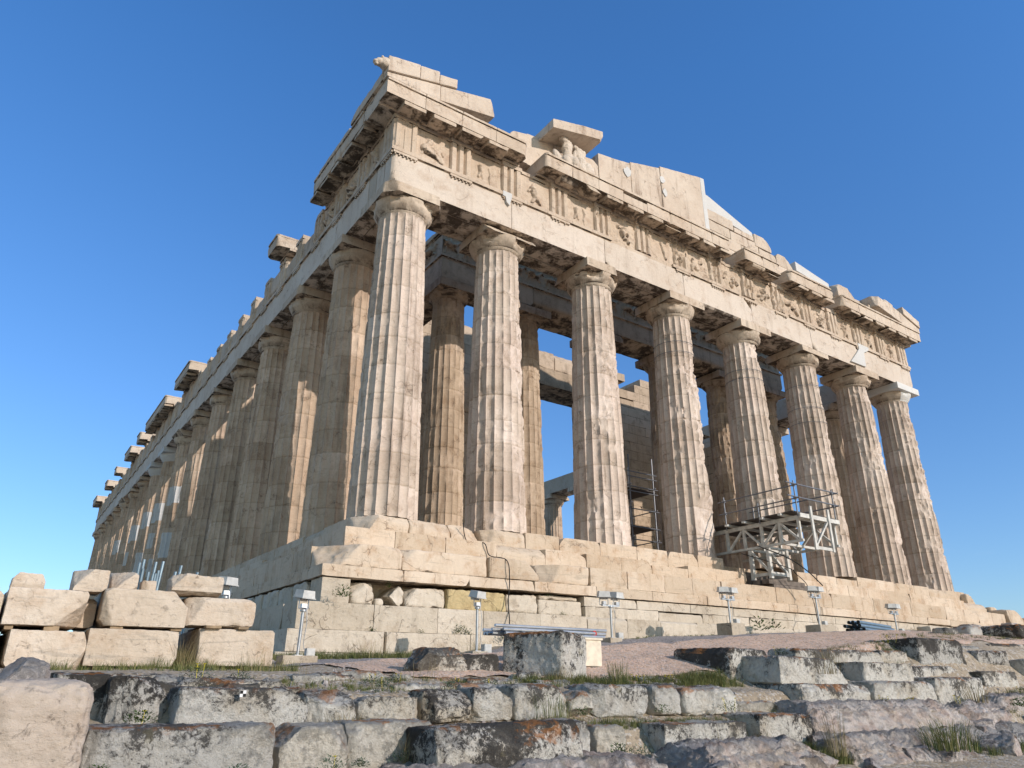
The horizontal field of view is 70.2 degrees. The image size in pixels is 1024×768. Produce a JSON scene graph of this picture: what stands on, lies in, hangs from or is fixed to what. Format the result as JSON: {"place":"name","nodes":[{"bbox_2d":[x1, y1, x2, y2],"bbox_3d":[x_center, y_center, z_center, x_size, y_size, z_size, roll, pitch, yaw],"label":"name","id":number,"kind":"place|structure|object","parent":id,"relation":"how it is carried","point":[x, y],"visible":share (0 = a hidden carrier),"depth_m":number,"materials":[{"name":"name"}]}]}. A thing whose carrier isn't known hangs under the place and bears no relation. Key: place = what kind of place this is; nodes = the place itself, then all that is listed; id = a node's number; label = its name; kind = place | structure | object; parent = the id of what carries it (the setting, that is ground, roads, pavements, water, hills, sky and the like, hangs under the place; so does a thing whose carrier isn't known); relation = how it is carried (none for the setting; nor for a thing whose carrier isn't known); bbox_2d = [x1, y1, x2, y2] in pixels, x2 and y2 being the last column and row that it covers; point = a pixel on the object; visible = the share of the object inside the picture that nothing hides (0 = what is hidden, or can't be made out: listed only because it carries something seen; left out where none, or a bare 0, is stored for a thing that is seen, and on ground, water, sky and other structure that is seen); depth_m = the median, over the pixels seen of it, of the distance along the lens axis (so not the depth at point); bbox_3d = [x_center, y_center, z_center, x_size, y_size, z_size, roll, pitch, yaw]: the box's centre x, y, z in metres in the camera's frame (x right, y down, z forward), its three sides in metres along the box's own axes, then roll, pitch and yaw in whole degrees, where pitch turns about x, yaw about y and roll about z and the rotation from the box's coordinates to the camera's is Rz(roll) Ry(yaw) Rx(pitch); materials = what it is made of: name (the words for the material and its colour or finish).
{"place":"outdoors","nodes":[
{"label":"outdoors","id":0,"kind":"place"},
{"bbox_2d":[0,638,1023,767],"bbox_3d":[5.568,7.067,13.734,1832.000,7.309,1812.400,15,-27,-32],"label":"ground","id":1,"kind":"structure","parent":0,"point":[748,692],"depth_m":10.78,"materials":[{"name":"stone"}]},
{"bbox_2d":[0,657,50,679],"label":"grey boulder","id":2,"kind":"object","parent":1,"relation":"on","point":[27,668],"visible":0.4,"depth_m":5.94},
{"bbox_2d":[0,629,85,669],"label":"marble block","id":3,"kind":"object","parent":1,"relation":"on","point":[45,646],"depth_m":9.55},
{"bbox_2d":[0,624,12,633],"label":"timber spacer","id":4,"kind":"object","parent":3,"relation":"on","point":[6,628],"visible":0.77,"depth_m":9.42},
{"bbox_2d":[0,587,89,631],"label":"marble block","id":5,"kind":"object","parent":4,"relation":"on","point":[23,608],"depth_m":9.66,"materials":[{"name":"stone"}]},
{"bbox_2d":[9,572,45,588],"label":"marble block","id":6,"kind":"object","parent":5,"relation":"on","point":[27,580],"depth_m":9.81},
{"bbox_2d":[69,569,110,595],"bbox_3d":[-6.049,2.836,10.433,0.442,0.326,0.563,15,-27,-32],"label":"marble block","id":7,"kind":"object","parent":5,"relation":"on","point":[93,582],"depth_m":10.25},
{"bbox_2d":[0,678,93,767],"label":"marble boulder","id":8,"kind":"object","parent":1,"relation":"on","point":[44,722],"visible":1,"depth_m":5.30,"materials":[{"name":"stone"}]},
{"bbox_2d":[50,672,110,718],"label":"limestone block","id":9,"kind":"structure","parent":1,"relation":"on","point":[97,681],"depth_m":7.24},
{"bbox_2d":[97,675,168,723],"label":"limestone block","id":10,"kind":"structure","parent":1,"relation":"on","point":[123,696],"depth_m":7.06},
{"bbox_2d":[153,675,186,681],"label":"flat stone","id":11,"kind":"object","parent":1,"relation":"on","point":[166,678],"visible":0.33,"depth_m":7.96,"materials":[{"name":"stone"}]},
{"bbox_2d":[79,721,275,767],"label":"limestone block","id":12,"kind":"structure","parent":1,"relation":"on","point":[184,745],"depth_m":6.04,"materials":[{"name":"stone"}]},
{"bbox_2d":[122,709,157,722],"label":"herb","id":13,"kind":"object","parent":12,"relation":"on","point":[143,716],"visible":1,"depth_m":6.72,"materials":[{"name":"green plant"}]},
{"bbox_2d":[157,681,208,692],"bbox_3d":[-3.612,3.294,7.838,0.700,0.194,0.357,10,-24,-22],"label":"flat stone","id":14,"kind":"object","parent":1,"relation":"on","point":[166,686],"visible":0.2,"depth_m":7.71,"materials":[{"name":"stone"}]},
{"bbox_2d":[169,633,205,667],"bbox_3d":[-4.720,3.864,10.531,0.703,0.528,0.670,4,-23,-11],"label":"grass tuft","id":15,"kind":"object","parent":1,"relation":"on","point":[184,658],"visible":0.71,"depth_m":10.44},
{"bbox_2d":[176,677,285,687],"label":"limestone block","id":16,"kind":"structure","parent":1,"relation":"on","point":[221,682],"depth_m":8.01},
{"bbox_2d":[166,686,307,727],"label":"limestone block","id":17,"kind":"structure","parent":1,"relation":"on","point":[276,706],"depth_m":7.22,"materials":[{"name":"stone"}]},
{"bbox_2d":[233,650,289,671],"bbox_3d":[-3.551,3.873,10.314,0.906,0.385,1.022,15,-27,-32],"label":"grass tuft","id":18,"kind":"object","parent":1,"relation":"on","point":[260,663],"visible":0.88,"depth_m":10.22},
{"bbox_2d":[276,589,317,664],"bbox_3d":[-3.647,4.211,12.550,0.601,1.315,0.353,15,-27,-32],"label":"floodlight","id":19,"kind":"object","parent":1,"relation":"on","point":[309,656],"visible":0.73,"depth_m":12.45,"materials":[{"name":"metal"}]},
{"bbox_2d":[291,673,323,682],"bbox_3d":[-2.509,3.679,8.982,0.468,0.223,0.348,8,-24,-18],"label":"flat stone","id":20,"kind":"object","parent":1,"relation":"on","point":[313,677],"visible":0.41,"depth_m":8.86,"materials":[{"name":"stone"}]},
{"bbox_2d":[272,722,347,767],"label":"limestone block","id":21,"kind":"structure","parent":1,"relation":"on","point":[305,745],"depth_m":6.87,"materials":[{"name":"stone"}]},
{"bbox_2d":[296,688,355,722],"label":"limestone block","id":22,"kind":"structure","parent":1,"relation":"on","point":[319,702],"depth_m":7.80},
{"bbox_2d":[320,672,354,679],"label":"flat stone","id":23,"kind":"object","parent":1,"relation":"on","point":[331,675],"visible":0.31,"depth_m":9.17,"materials":[{"name":"stone"}]},
{"bbox_2d":[336,670,392,679],"bbox_3d":[-1.972,3.880,9.610,0.794,0.220,0.464,11,-25,-24],"label":"flat stone","id":24,"kind":"object","parent":1,"relation":"on","point":[357,674],"visible":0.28,"depth_m":9.47,"materials":[{"name":"stone"}]},
{"bbox_2d":[333,718,431,767],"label":"limestone block","id":25,"kind":"structure","parent":1,"relation":"on","point":[373,742],"depth_m":7.27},
{"bbox_2d":[353,696,417,719],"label":"limestone block","id":26,"kind":"structure","parent":1,"relation":"on","point":[379,707],"depth_m":8.10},
{"bbox_2d":[389,682,457,689],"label":"limestone block","id":27,"kind":"structure","parent":1,"relation":"on","point":[412,686],"depth_m":9.22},
{"bbox_2d":[403,647,466,670],"bbox_3d":[-1.170,4.276,10.958,0.910,0.611,0.716,15,-27,-33],"label":"limestone block","id":28,"kind":"object","parent":1,"relation":"on","point":[448,658],"depth_m":10.78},
{"bbox_2d":[409,688,471,723],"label":"limestone block","id":29,"kind":"structure","parent":1,"relation":"on","point":[435,706],"depth_m":8.54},
{"bbox_2d":[456,682,493,687],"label":"flat stone","id":30,"kind":"object","parent":1,"relation":"on","point":[479,685],"visible":0.23,"depth_m":9.58,"materials":[{"name":"stone"}]},
{"bbox_2d":[465,590,491,653],"bbox_3d":[-0.678,4.986,15.050,0.468,1.409,0.328,15,-27,-32],"label":"floodlight","id":31,"kind":"object","parent":1,"relation":"on","point":[474,595],"visible":0.69,"depth_m":15.03,"materials":[{"name":"metal"}]},
{"bbox_2d":[463,677,497,684],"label":"flat stone","id":32,"kind":"object","parent":1,"relation":"on","point":[474,680],"visible":0.3,"depth_m":10.06,"materials":[{"name":"stone"}]},
{"bbox_2d":[463,654,498,670],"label":"limestone block","id":33,"kind":"object","parent":1,"relation":"on","point":[488,662],"depth_m":11.34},
{"bbox_2d":[456,687,512,721],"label":"limestone block","id":34,"kind":"structure","parent":1,"relation":"on","point":[490,704],"depth_m":8.84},
{"bbox_2d":[404,719,582,767],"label":"limestone block","id":35,"kind":"structure","parent":1,"relation":"on","point":[503,744],"depth_m":7.33,"materials":[{"name":"stone"}]},
{"bbox_2d":[380,750,667,767],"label":"bedrock outcrop","id":36,"kind":"object","parent":1,"relation":"on","point":[614,759],"visible":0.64,"depth_m":7.58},
{"bbox_2d":[388,734,417,763],"bbox_3d":[-1.058,3.590,7.241,0.324,0.321,0.308,-7,-23,16],"label":"herb","id":37,"kind":"object","parent":36,"relation":"on","point":[404,757],"visible":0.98,"depth_m":7.20,"materials":[{"name":"green plant"}]},
{"bbox_2d":[489,683,566,720],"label":"limestone block","id":38,"kind":"structure","parent":1,"relation":"on","point":[521,695],"depth_m":9.24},
{"bbox_2d":[502,630,586,678],"bbox_3d":[0.527,4.435,11.712,1.134,0.848,0.887,-13,-26,29],"label":"limestone block","id":39,"kind":"object","parent":1,"relation":"on","point":[550,651],"depth_m":11.41,"materials":[{"name":"stone"}]},
{"bbox_2d":[73,55,1023,655],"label":"ancient temple","id":40,"kind":"structure","parent":1,"relation":"on","point":[357,407],"depth_m":27.33,"materials":[{"name":"stone"}]},
{"bbox_2d":[552,136,593,173],"bbox_3d":[2.391,-8.694,27.973,2.009,1.680,0.801,15,-27,-32],"label":"pediment statue","id":41,"kind":"object","parent":40,"relation":"on","point":[577,156],"visible":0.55,"depth_m":27.84,"materials":[{"name":"stone"}]},
{"bbox_2d":[767,584,804,590],"bbox_3d":[9.802,7.181,25.508,2.400,0.164,0.304,15,-27,-32],"label":"railway sleeper","id":42,"kind":"object","parent":40,"relation":"on","point":[787,587],"visible":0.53,"depth_m":25.14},
{"bbox_2d":[762,579,804,587],"bbox_3d":[9.461,6.947,25.376,2.002,0.163,0.303,15,-27,-32],"label":"railway sleeper","id":43,"kind":"object","parent":42,"relation":"on","point":[779,582],"visible":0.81,"depth_m":25.12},
{"bbox_2d":[532,687,573,718],"bbox_3d":[0.496,3.926,8.990,0.634,0.355,0.721,2,-23,-5],"label":"grass tuft","id":44,"kind":"object","parent":1,"relation":"on","point":[560,710],"visible":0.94,"depth_m":8.93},
{"bbox_2d":[542,717,589,750],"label":"limestone block","id":45,"kind":"structure","parent":1,"relation":"on","point":[584,733],"depth_m":8.38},
{"bbox_2d":[561,690,593,715],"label":"limestone block","id":46,"kind":"structure","parent":1,"relation":"on","point":[581,699],"depth_m":9.59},
{"bbox_2d":[585,638,602,666],"bbox_3d":[0.900,4.880,12.904,1.280,0.722,0.780,15,-27,-32],"label":"storage cabinet","id":47,"kind":"object","parent":1,"relation":"on","point":[593,652],"visible":0.09,"depth_m":12.92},
{"bbox_2d":[505,631,605,638],"bbox_3d":[0.784,4.362,12.695,2.181,0.088,0.131,15,-27,-32],"label":"steel tube","id":48,"kind":"object","parent":47,"relation":"on","point":[586,636],"visible":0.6,"depth_m":13.05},
{"bbox_2d":[502,627,595,634],"bbox_3d":[0.675,4.298,12.668,1.996,0.054,0.053,15,-27,-32],"label":"steel tube","id":49,"kind":"object","parent":48,"relation":"on","point":[537,630],"visible":0.81,"depth_m":12.47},
{"bbox_2d":[564,683,647,717],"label":"limestone block","id":50,"kind":"structure","parent":1,"relation":"on","point":[623,700],"depth_m":10.02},
{"bbox_2d":[587,724,625,752],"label":"limestone block","id":51,"kind":"structure","parent":1,"relation":"on","point":[603,737],"depth_m":8.79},
{"bbox_2d":[194,631,1023,723],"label":"pebbles","id":52,"kind":"object","parent":1,"relation":"on","point":[325,683],"visible":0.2,"depth_m":10.16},
{"bbox_2d":[596,591,624,642],"bbox_3d":[2.309,5.498,17.075,0.762,1.250,0.376,15,-27,-32],"label":"floodlight","id":53,"kind":"object","parent":1,"relation":"on","point":[614,596],"visible":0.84,"depth_m":17.08,"materials":[{"name":"metal"}]},
{"bbox_2d":[607,658,630,682],"bbox_3d":[1.662,4.504,11.477,0.454,0.386,0.468,-12,-25,26],"label":"grass tuft","id":54,"kind":"object","parent":1,"relation":"on","point":[618,676],"visible":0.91,"depth_m":11.41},
{"bbox_2d":[638,684,680,714],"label":"limestone block","id":55,"kind":"structure","parent":1,"relation":"on","point":[667,695],"depth_m":10.42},
{"bbox_2d":[633,719,746,751],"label":"limestone block","id":56,"kind":"structure","parent":1,"relation":"on","point":[660,733],"depth_m":9.62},
{"bbox_2d":[674,686,736,715],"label":"limestone block","id":57,"kind":"structure","parent":1,"relation":"on","point":[702,700],"depth_m":10.87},
{"bbox_2d":[674,647,765,678],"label":"limestone block","id":58,"kind":"structure","parent":1,"relation":"on","point":[726,660],"depth_m":13.42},
{"bbox_2d":[708,760,735,767],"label":"angular rock","id":59,"kind":"object","parent":1,"relation":"on","point":[723,764],"visible":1,"depth_m":8.18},
{"bbox_2d":[716,587,745,634],"bbox_3d":[5.822,6.139,19.573,0.694,1.350,0.502,15,-27,-32],"label":"floodlight","id":60,"kind":"object","parent":1,"relation":"on","point":[736,627],"visible":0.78,"depth_m":19.41,"materials":[{"name":"metal"}]},
{"bbox_2d":[649,734,838,767],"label":"bedrock outcrop","id":61,"kind":"object","parent":1,"relation":"on","point":[762,751],"visible":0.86,"depth_m":8.92,"materials":[{"name":"stone"}]},
{"bbox_2d":[736,700,777,711],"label":"limestone block","id":62,"kind":"structure","parent":1,"relation":"on","point":[762,705],"depth_m":11.61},
{"bbox_2d":[721,711,812,745],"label":"limestone block","id":63,"kind":"structure","parent":1,"relation":"on","point":[797,726],"depth_m":10.71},
{"bbox_2d":[741,655,848,684],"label":"limestone block","id":64,"kind":"structure","parent":1,"relation":"on","point":[767,669],"depth_m":12.99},
{"bbox_2d":[753,683,870,701],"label":"limestone block","id":65,"kind":"structure","parent":1,"relation":"on","point":[809,692],"depth_m":12.64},
{"bbox_2d":[799,755,827,767],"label":"angular rock","id":66,"kind":"object","parent":1,"relation":"on","point":[814,762],"visible":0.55,"depth_m":9.18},
{"bbox_2d":[804,586,834,631],"bbox_3d":[9.120,6.783,21.779,0.718,1.451,0.502,15,-27,-32],"label":"floodlight","id":67,"kind":"object","parent":1,"relation":"on","point":[823,626],"visible":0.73,"depth_m":21.68,"materials":[{"name":"metal"}]},
{"bbox_2d":[767,648,881,662],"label":"limestone block","id":68,"kind":"structure","parent":1,"relation":"on","point":[861,656],"depth_m":14.60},
{"bbox_2d":[820,713,847,756],"bbox_3d":[4.554,4.892,10.324,0.436,0.669,0.419,-4,-23,10],"label":"grass tuft","id":69,"kind":"object","parent":1,"relation":"on","point":[837,742],"visible":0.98,"depth_m":10.27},
{"bbox_2d":[773,697,973,733],"bbox_3d":[6.207,5.974,12.711,5.010,0.930,1.387,15,-27,-32],"label":"bedrock outcrop","id":70,"kind":"object","parent":1,"relation":"on","point":[871,715],"visible":0.42,"depth_m":12.11,"materials":[{"name":"stone"}]},
{"bbox_2d":[834,661,913,681],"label":"limestone block","id":71,"kind":"structure","parent":1,"relation":"on","point":[863,671],"depth_m":14.17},
{"bbox_2d":[847,680,936,700],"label":"limestone block","id":72,"kind":"structure","parent":1,"relation":"on","point":[921,690],"depth_m":13.78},
{"bbox_2d":[807,726,977,766],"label":"bedrock outcrop","id":73,"kind":"object","parent":1,"relation":"on","point":[884,747],"visible":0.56,"depth_m":10.80,"materials":[{"name":"stone"}]},
{"bbox_2d":[912,716,988,751],"bbox_3d":[6.689,5.354,11.219,1.226,0.498,1.261,-13,-26,28],"label":"grass tuft","id":74,"kind":"object","parent":73,"relation":"on","point":[940,742],"visible":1,"depth_m":11.05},
{"bbox_2d":[884,604,904,630],"bbox_3d":[12.778,7.882,24.329,0.634,1.071,0.400,15,-27,-32],"label":"floodlight","id":75,"kind":"object","parent":1,"relation":"on","point":[892,606],"visible":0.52,"depth_m":24.35,"materials":[{"name":"metal"}]},
{"bbox_2d":[866,637,966,664],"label":"limestone block","id":76,"kind":"structure","parent":1,"relation":"on","point":[924,651],"depth_m":16.50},
{"bbox_2d":[902,744,944,761],"bbox_3d":[6.168,5.728,11.147,0.682,0.398,0.536,8,-21,-17],"label":"angular rock","id":77,"kind":"object","parent":1,"relation":"on","point":[921,752],"visible":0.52,"depth_m":11.00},
{"bbox_2d":[911,666,953,676],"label":"limestone block","id":78,"kind":"structure","parent":1,"relation":"on","point":[923,671],"depth_m":15.79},
{"bbox_2d":[932,627,958,633],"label":"rubble rock","id":79,"kind":"object","parent":1,"relation":"on","point":[945,630],"visible":0.38,"depth_m":21.64,"materials":[{"name":"stone"}]},
{"bbox_2d":[914,677,983,704],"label":"limestone block","id":80,"kind":"structure","parent":1,"relation":"on","point":[945,689],"depth_m":14.92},
{"bbox_2d":[935,747,962,761],"bbox_3d":[6.748,5.902,11.457,0.613,0.364,0.853,-9,-27,23],"label":"angular rock","id":81,"kind":"object","parent":1,"relation":"on","point":[951,756],"visible":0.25,"depth_m":11.19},
{"bbox_2d":[953,625,982,634],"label":"rubble rock","id":82,"kind":"object","parent":1,"relation":"on","point":[974,630],"visible":0.42,"depth_m":22.29,"materials":[{"name":"stone"}]},
{"bbox_2d":[947,698,1012,722],"bbox_3d":[8.989,6.767,14.596,1.913,0.879,1.219,15,-27,-32],"label":"bedrock outcrop","id":83,"kind":"object","parent":1,"relation":"on","point":[974,710],"visible":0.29,"depth_m":14.34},
{"bbox_2d":[953,680,996,702],"bbox_3d":[9.425,6.211,14.776,0.923,0.472,0.861,-9,-24,20],"label":"grass tuft","id":84,"kind":"object","parent":83,"relation":"on","point":[979,699],"visible":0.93,"depth_m":14.72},
{"bbox_2d":[971,718,995,729],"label":"angular rock","id":85,"kind":"object","parent":1,"relation":"on","point":[991,723],"visible":0.2,"depth_m":13.68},
{"bbox_2d":[950,720,1023,744],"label":"bedrock outcrop","id":86,"kind":"object","parent":1,"relation":"on","point":[1009,726],"visible":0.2,"depth_m":13.59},
{"bbox_2d":[966,650,1009,665],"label":"limestone block","id":87,"kind":"structure","parent":1,"relation":"on","point":[993,657],"depth_m":17.68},
{"bbox_2d":[969,671,1019,687],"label":"limestone block","id":88,"kind":"structure","parent":1,"relation":"on","point":[1003,679],"depth_m":16.70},
{"bbox_2d":[977,733,1021,755],"bbox_3d":[8.307,6.214,12.383,0.570,0.497,0.652,-26,-32,32],"label":"angular rock","id":89,"kind":"object","parent":1,"relation":"on","point":[1009,744],"visible":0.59,"depth_m":12.25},
{"bbox_2d":[980,624,1023,638],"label":"limestone block","id":90,"kind":"structure","parent":1,"relation":"on","point":[1013,631],"depth_m":22.11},
{"bbox_2d":[980,692,1023,711],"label":"bedrock outcrop","id":91,"kind":"object","parent":1,"relation":"on","point":[1001,699],"visible":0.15,"depth_m":15.39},
{"bbox_2d":[1009,659,1023,675],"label":"limestone block","id":92,"kind":"structure","parent":1,"relation":"on","point":[1017,665],"depth_m":18.00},
{"bbox_3d":[-5.314,4.189,10.640,0.201,0.092,1.199,15,-27,-32],"label":"timber spacer","id":93,"kind":"object","parent":1,"relation":"on","visible":0},
{"bbox_2d":[81,628,178,666],"bbox_3d":[-5.757,3.951,10.814,1.171,0.502,1.919,14,-26,-30],"label":"marble block","id":94,"kind":"object","parent":93,"relation":"on","point":[111,646],"depth_m":10.06,"materials":[{"name":"stone"}]},
{"bbox_2d":[72,599,96,630],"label":"marble block","id":95,"kind":"object","parent":94,"relation":"on","point":[87,620],"depth_m":10.33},
{"bbox_2d":[88,588,187,630],"bbox_3d":[-5.696,3.479,11.055,1.123,0.522,1.919,14,-26,-30],"label":"marble block","id":96,"kind":"object","parent":94,"relation":"on","point":[159,610],"depth_m":10.31,"materials":[{"name":"stone"}]},
{"bbox_2d":[108,572,138,588],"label":"marble block","id":97,"kind":"object","parent":96,"relation":"on","point":[127,580],"depth_m":10.61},
{"bbox_2d":[139,580,156,589],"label":"marble block","id":98,"kind":"object","parent":96,"relation":"on","point":[147,585],"depth_m":10.79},
{"bbox_3d":[-4.759,4.312,11.004,0.154,0.104,1.198,15,-27,-32],"label":"timber spacer","id":99,"kind":"object","parent":1,"relation":"on","visible":0},
{"bbox_2d":[177,628,274,666],"bbox_3d":[-4.643,4.252,11.655,1.123,0.534,1.922,14,-26,-30],"label":"marble block","id":100,"kind":"object","parent":99,"relation":"on","point":[224,646],"depth_m":10.93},
{"bbox_2d":[188,625,221,631],"bbox_3d":[-4.746,3.779,11.234,0.223,0.043,1.202,15,-27,-32],"label":"timber spacer","id":101,"kind":"object","parent":100,"relation":"on","point":[210,627],"visible":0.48,"depth_m":10.80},
{"bbox_2d":[181,597,255,628],"bbox_3d":[-4.577,3.550,11.271,1.016,0.430,0.716,15,-27,-32],"label":"marble block","id":102,"kind":"object","parent":101,"relation":"on","point":[224,613],"depth_m":11.00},
{"bbox_2d":[166,573,223,597],"bbox_3d":[-4.885,3.123,11.213,0.772,0.329,0.636,14,-26,-30],"label":"marble block","id":103,"kind":"object","parent":102,"relation":"on","point":[188,585],"depth_m":10.99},
{"bbox_2d":[219,576,238,598],"bbox_3d":[-4.976,4.115,12.591,0.345,1.530,0.445,-21,-30,40],"label":"floodlight","id":104,"kind":"object","parent":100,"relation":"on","point":[229,582],"visible":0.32,"depth_m":12.74,"materials":[{"name":"metal"}]},
{"bbox_2d":[0,0,1023,634],"label":"sky","id":105,"kind":"structure","parent":0,"point":[154,153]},
{"bbox_2d":[47,631,1023,764],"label":"grass","id":106,"kind":"structure","parent":0,"point":[700,677],"depth_m":10.80,"materials":[{"name":"plant"}]},
{"bbox_2d":[626,454,661,549],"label":"tube tower","id":107,"kind":"structure","parent":0,"point":[633,493],"depth_m":29.10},
{"bbox_2d":[272,630,1023,679],"bbox_3d":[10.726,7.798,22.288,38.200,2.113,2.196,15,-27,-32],"label":"path","id":108,"kind":"structure","parent":0,"point":[668,639],"depth_m":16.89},
{"bbox_2d":[873,650,907,663],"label":"limestone block","id":109,"kind":"structure","parent":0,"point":[891,656],"depth_m":15.83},
{"bbox_3d":[9.503,7.278,25.743,2.200,0.164,0.303,15,-27,-32],"label":"railway sleeper","id":110,"kind":"object","parent":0,"visible":0},
{"bbox_2d":[753,580,764,585],"bbox_3d":[9.163,7.045,25.612,1.802,0.164,0.302,15,-27,-32],"label":"railway sleeper","id":111,"kind":"object","parent":110,"relation":"on","point":[757,582],"visible":0.2,"depth_m":25.10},
{"bbox_2d":[714,480,839,580],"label":"scaffold platform","id":112,"kind":"structure","parent":111,"relation":"on","point":[784,522],"depth_m":25.52,"materials":[{"name":"metal"}]},
{"bbox_3d":[0.783,4.407,12.769,2.205,0.054,0.054,15,-27,-32],"label":"steel tube","id":113,"kind":"object","parent":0,"visible":0},
{"bbox_2d":[491,627,605,635],"bbox_3d":[0.698,4.332,12.757,2.493,0.090,0.089,15,-27,-32],"label":"steel tube","id":114,"kind":"object","parent":113,"relation":"on","point":[500,629],"visible":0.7,"depth_m":12.32,"materials":[{"name":"grey metal"}]},
{"bbox_2d":[494,623,606,632],"bbox_3d":[0.725,4.280,12.773,2.466,0.054,0.053,15,-27,-32],"label":"steel tube","id":115,"kind":"object","parent":114,"relation":"on","point":[547,627],"visible":1,"depth_m":12.70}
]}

